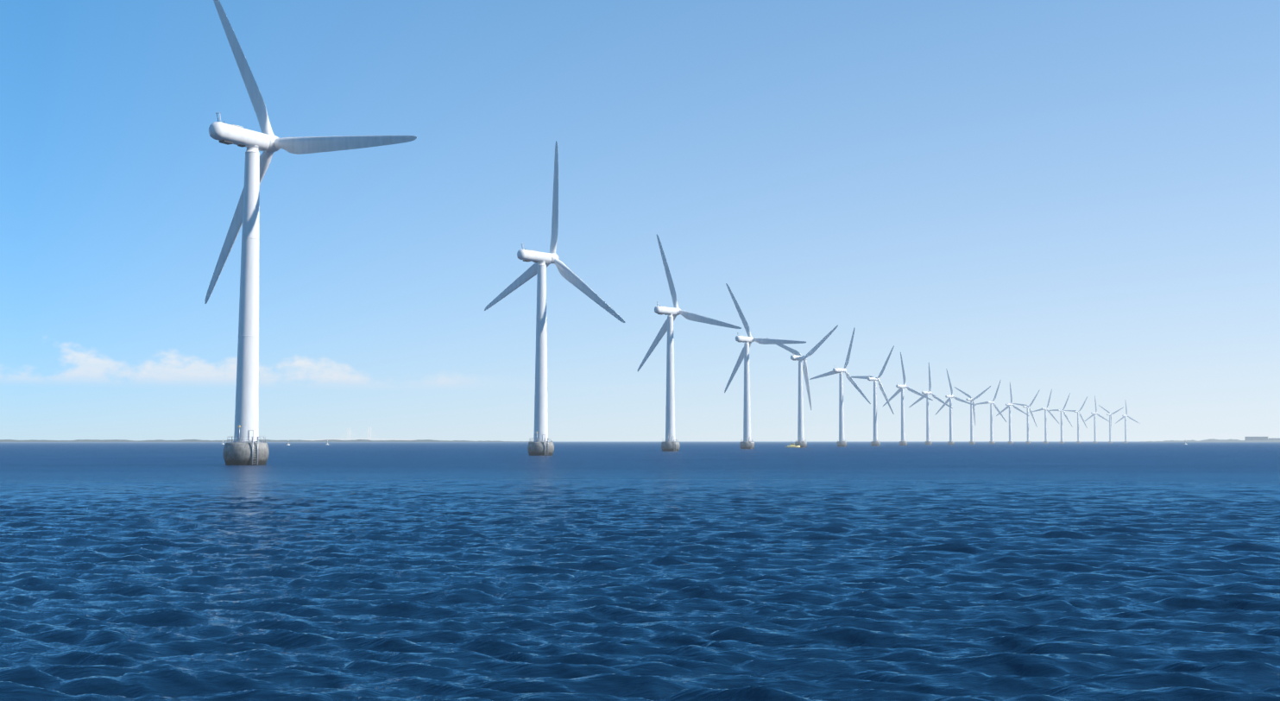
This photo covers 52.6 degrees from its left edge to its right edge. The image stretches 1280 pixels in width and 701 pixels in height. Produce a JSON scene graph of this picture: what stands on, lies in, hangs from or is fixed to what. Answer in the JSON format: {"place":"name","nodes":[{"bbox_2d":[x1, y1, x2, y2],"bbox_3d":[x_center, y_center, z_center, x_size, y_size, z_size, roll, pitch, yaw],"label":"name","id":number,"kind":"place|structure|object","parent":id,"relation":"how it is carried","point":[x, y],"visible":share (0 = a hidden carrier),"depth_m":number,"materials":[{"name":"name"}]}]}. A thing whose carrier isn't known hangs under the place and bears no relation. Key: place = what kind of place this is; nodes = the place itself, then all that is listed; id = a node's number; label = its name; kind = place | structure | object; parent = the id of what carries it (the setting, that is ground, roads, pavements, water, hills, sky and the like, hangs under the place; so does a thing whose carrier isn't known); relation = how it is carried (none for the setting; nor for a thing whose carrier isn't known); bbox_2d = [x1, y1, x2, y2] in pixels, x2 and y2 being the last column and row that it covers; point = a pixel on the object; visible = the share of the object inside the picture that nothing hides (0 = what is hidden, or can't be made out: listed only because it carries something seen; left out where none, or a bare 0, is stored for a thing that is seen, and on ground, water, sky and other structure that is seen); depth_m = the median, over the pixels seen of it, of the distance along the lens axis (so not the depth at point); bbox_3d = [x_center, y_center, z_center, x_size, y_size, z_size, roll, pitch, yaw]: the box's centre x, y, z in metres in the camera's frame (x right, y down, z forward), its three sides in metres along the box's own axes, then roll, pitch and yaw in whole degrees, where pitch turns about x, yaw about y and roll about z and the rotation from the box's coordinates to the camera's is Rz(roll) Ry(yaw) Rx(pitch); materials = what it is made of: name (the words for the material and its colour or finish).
{"place":"outdoors","nodes":[
{"label":"outdoors","id":0,"kind":"place"},
{"bbox_2d":[0,439,531,441],"bbox_3d":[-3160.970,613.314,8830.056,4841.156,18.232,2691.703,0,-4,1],"label":"shore","id":1,"kind":"structure","parent":0,"point":[187,440],"depth_m":8783.12,"materials":[{"name":"grey"}]},
{"bbox_2d":[303,427,451,441],"bbox_3d":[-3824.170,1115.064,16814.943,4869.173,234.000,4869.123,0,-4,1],"label":"bridge","id":2,"kind":"structure","parent":0,"point":[370,437],"depth_m":16525.03,"materials":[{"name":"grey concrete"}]},
{"bbox_2d":[0,441,1279,700],"bbox_3d":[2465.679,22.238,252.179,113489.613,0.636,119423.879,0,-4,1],"label":"sea water","id":3,"kind":"structure","parent":0,"point":[832,570],"depth_m":45.09,"materials":[{"name":"blue liquid"}]},
{"bbox_2d":[204,0,416,465],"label":"wind turbine","id":4,"kind":"object","parent":3,"relation":"in","point":[246,446],"visible":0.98,"depth_m":252.75,"materials":[{"name":"paint"}]},
{"bbox_2d":[484,140,625,455],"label":"wind turbine","id":5,"kind":"object","parent":3,"relation":"in","point":[540,444],"visible":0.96,"depth_m":417.06,"materials":[{"name":"paint"}]},
{"bbox_2d":[637,233,741,451],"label":"wind turbine","id":6,"kind":"object","parent":3,"relation":"in","point":[670,444],"visible":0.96,"depth_m":590.50,"materials":[{"name":"paint"}]},
{"bbox_2d":[724,283,806,448],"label":"wind turbine","id":7,"kind":"object","parent":3,"relation":"in","point":[747,443],"visible":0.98,"depth_m":756.07,"materials":[{"name":"paint"}]},
{"bbox_2d":[785,443,800,447],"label":"boat","id":8,"kind":"object","parent":3,"relation":"on","point":[791,445],"visible":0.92,"depth_m":916.83,"materials":[{"name":"white"}]},
{"bbox_2d":[776,324,838,447],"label":"wind turbine","id":9,"kind":"object","parent":3,"relation":"in","point":[800,441],"visible":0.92,"depth_m":925.84,"materials":[{"name":"paint"}]},
{"bbox_2d":[809,327,870,446],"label":"wind turbine","id":10,"kind":"object","parent":3,"relation":"in","point":[841,442],"visible":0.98,"depth_m":1087.68,"materials":[{"name":"paint"}]},
{"bbox_2d":[851,345,894,446],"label":"wind turbine","id":11,"kind":"object","parent":3,"relation":"in","point":[875,442],"visible":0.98,"depth_m":1240.13,"materials":[{"name":"paint"}]},
{"bbox_2d":[882,352,933,445],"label":"wind turbine","id":12,"kind":"object","parent":3,"relation":"in","point":[903,441],"visible":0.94,"depth_m":1407.41,"materials":[{"name":"paint"}]},
{"bbox_2d":[908,362,952,444],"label":"wind turbine","id":13,"kind":"object","parent":3,"relation":"in","point":[928,441],"visible":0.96,"depth_m":1596.50,"materials":[{"name":"paint"}]},
{"bbox_2d":[935,368,976,444],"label":"wind turbine","id":14,"kind":"object","parent":3,"relation":"in","point":[950,441],"visible":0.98,"depth_m":1729.80,"materials":[{"name":"paint"}]},
{"bbox_2d":[954,385,990,444],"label":"wind turbine","id":15,"kind":"object","parent":3,"relation":"in","point":[972,410],"visible":0.96,"depth_m":1856.65,"materials":[{"name":"paint"}]},
{"bbox_2d":[974,380,1006,443],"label":"wind turbine","id":16,"kind":"object","parent":3,"relation":"in","point":[991,441],"visible":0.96,"depth_m":1988.07,"materials":[{"name":"paint"}]},
{"bbox_2d":[996,382,1029,443],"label":"wind turbine","id":17,"kind":"object","parent":3,"relation":"in","point":[1010,441],"visible":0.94,"depth_m":2116.52,"materials":[{"name":"paint"}]},
{"bbox_2d":[1012,389,1040,443],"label":"wind turbine","id":18,"kind":"object","parent":3,"relation":"in","point":[1028,441],"visible":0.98,"depth_m":2242.85,"materials":[{"name":"paint"}]},
{"bbox_2d":[1031,388,1059,443],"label":"wind turbine","id":19,"kind":"object","parent":3,"relation":"in","point":[1045,441],"visible":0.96,"depth_m":2371.91,"materials":[{"name":"paint"}]},
{"bbox_2d":[1046,392,1072,443],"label":"wind turbine","id":20,"kind":"object","parent":3,"relation":"in","point":[1062,441],"visible":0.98,"depth_m":2507.55,"materials":[{"name":"paint"}]},
{"bbox_2d":[1064,397,1087,443],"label":"wind turbine","id":21,"kind":"object","parent":3,"relation":"in","point":[1078,441],"visible":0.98,"depth_m":2633.68,"materials":[{"name":"paint"}]},
{"bbox_2d":[1084,395,1109,442],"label":"wind turbine","id":22,"kind":"object","parent":3,"relation":"in","point":[1094,425],"visible":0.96,"depth_m":2764.20,"materials":[{"name":"paint"}]},
{"bbox_2d":[1098,404,1122,442],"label":"wind turbine","id":23,"kind":"object","parent":3,"relation":"in","point":[1110,426],"visible":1,"depth_m":2895.83,"materials":[{"name":"paint"}]},
{"bbox_2d":[1116,402,1140,442],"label":"wind turbine","id":24,"kind":"object","parent":3,"relation":"in","point":[1125,437],"visible":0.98,"depth_m":3018.19,"materials":[{"name":"paint"}]},
{"bbox_2d":[0,0,1279,441],"label":"sky","id":25,"kind":"structure","parent":0,"point":[1081,198],"materials":[{"name":"blue"}]},
{"bbox_2d":[1140,436,1279,441],"bbox_3d":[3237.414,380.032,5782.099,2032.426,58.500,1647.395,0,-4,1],"label":"shore","id":26,"kind":"structure","parent":0,"point":[1256,439],"depth_m":5835.72,"materials":[{"name":"grey"}]}
]}

